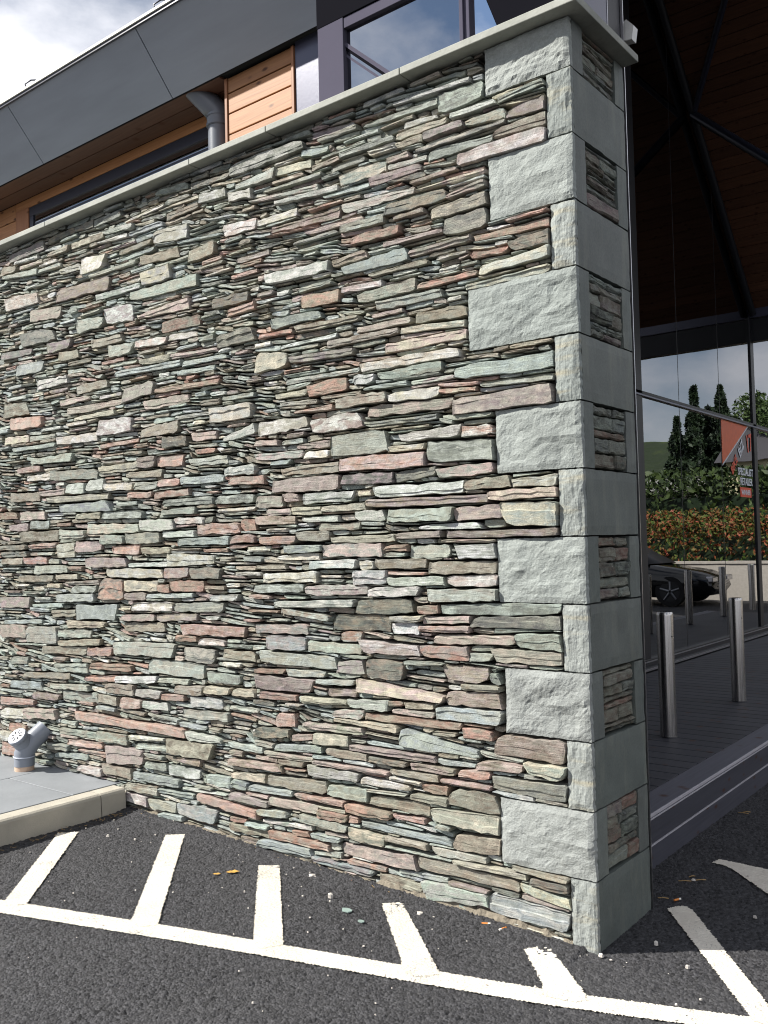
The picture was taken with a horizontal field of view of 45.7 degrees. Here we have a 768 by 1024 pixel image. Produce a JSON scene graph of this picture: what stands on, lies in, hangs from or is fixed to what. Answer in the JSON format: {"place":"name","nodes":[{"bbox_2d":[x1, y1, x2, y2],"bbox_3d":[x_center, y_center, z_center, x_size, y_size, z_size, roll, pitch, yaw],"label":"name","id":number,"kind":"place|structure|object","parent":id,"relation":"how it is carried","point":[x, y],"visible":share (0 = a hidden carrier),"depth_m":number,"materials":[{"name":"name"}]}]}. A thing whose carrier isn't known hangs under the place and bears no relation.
{"place":"outdoors","nodes":[
{"label":"outdoors","id":0,"kind":"place"},
{"bbox_2d":[0,755,125,846],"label":"pavement","id":1,"kind":"structure","parent":0,"point":[39,799],"depth_m":4.82,"materials":[{"name":"concrete"}]},
{"bbox_2d":[8,721,52,771],"bbox_3d":[-2.110,1.397,5.432,0.150,0.278,0.257,-3,-3,38],"label":"drain pipe","id":2,"kind":"object","parent":1,"relation":"on","point":[24,743],"visible":1,"depth_m":5.38,"materials":[{"name":"plastic"}]},
{"bbox_2d":[0,0,163,101],"label":"sky","id":3,"kind":"structure","parent":0,"point":[37,37],"materials":[{"name":"white"}]},
{"bbox_2d":[0,783,767,1023],"bbox_3d":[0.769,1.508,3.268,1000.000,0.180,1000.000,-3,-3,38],"label":"asphalt","id":4,"kind":"structure","parent":0,"point":[152,949],"depth_m":3.33,"materials":[{"name":"black asphalt"}]},
{"bbox_2d":[0,0,650,954],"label":"stone wall","id":5,"kind":"structure","parent":4,"relation":"on","point":[318,506],"depth_m":3.96,"materials":[{"name":"stone"}]},
{"bbox_2d":[342,908,351,912],"bbox_3d":[-0.149,1.586,3.628,0.053,0.004,0.032,-3,-3,38],"label":"slate flake","id":6,"kind":"object","parent":4,"relation":"on","point":[347,910],"visible":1,"depth_m":3.62,"materials":[{"name":"white stone"}]},
{"bbox_2d":[3,811,749,898],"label":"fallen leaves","id":7,"kind":"object","parent":4,"relation":"on","point":[400,896],"visible":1,"depth_m":4.45,"materials":[{"name":"plant"}]},
{"bbox_2d":[0,0,767,907],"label":"shop building","id":8,"kind":"structure","parent":4,"relation":"on","point":[112,112],"depth_m":9.20,"materials":[{"name":"stone"}]},
{"bbox_2d":[29,127,207,227],"bbox_3d":[-1.615,-1.973,5.752,2.265,0.460,0.022,-3,-3,38],"label":"strip window","id":9,"kind":"structure","parent":8,"relation":"in","point":[193,144],"depth_m":5.78,"materials":[{"name":"glass"}]},
{"bbox_2d":[186,91,224,149],"bbox_3d":[-0.985,-2.106,5.059,0.276,0.644,0.140,-1,-2,-12],"label":"downpipe","id":10,"kind":"object","parent":8,"relation":"attached to","point":[210,106],"visible":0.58,"depth_m":5.01,"materials":[{"name":"grey metal"}]},
{"bbox_2d":[344,0,496,89],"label":"corner window","id":11,"kind":"structure","parent":8,"relation":"in","point":[384,36],"depth_m":3.89,"materials":[{"name":"glass"}]},
{"bbox_2d":[623,20,637,44],"bbox_3d":[1.026,-2.017,3.832,0.068,0.092,0.043,-3,-3,38],"label":"security light","id":12,"kind":"object","parent":8,"relation":"attached to","point":[630,33],"visible":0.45,"depth_m":3.81,"materials":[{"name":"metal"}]},
{"bbox_2d":[28,820,763,1018],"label":"loose chips","id":13,"kind":"object","parent":4,"relation":"on","point":[330,895],"visible":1,"depth_m":3.52,"materials":[{"name":"stone"}]},
{"bbox_2d":[646,635,767,868],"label":"porch deck","id":14,"kind":"structure","parent":4,"relation":"on","point":[708,766],"depth_m":5.40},
{"bbox_2d":[656,611,677,737],"bbox_3d":[1.768,1.013,5.695,0.110,0.775,0.110,-3,-3,38],"label":"bollard","id":15,"kind":"object","parent":14,"relation":"on","point":[666,675],"visible":1,"depth_m":5.66,"materials":[{"name":"silver metal"}]},
{"bbox_2d":[728,597,746,701],"bbox_3d":[2.664,1.035,6.870,0.110,0.775,0.110,-3,-3,38],"label":"bollard","id":16,"kind":"object","parent":14,"relation":"on","point":[737,651],"visible":1,"depth_m":6.83,"materials":[{"name":"silver metal"}]}
]}

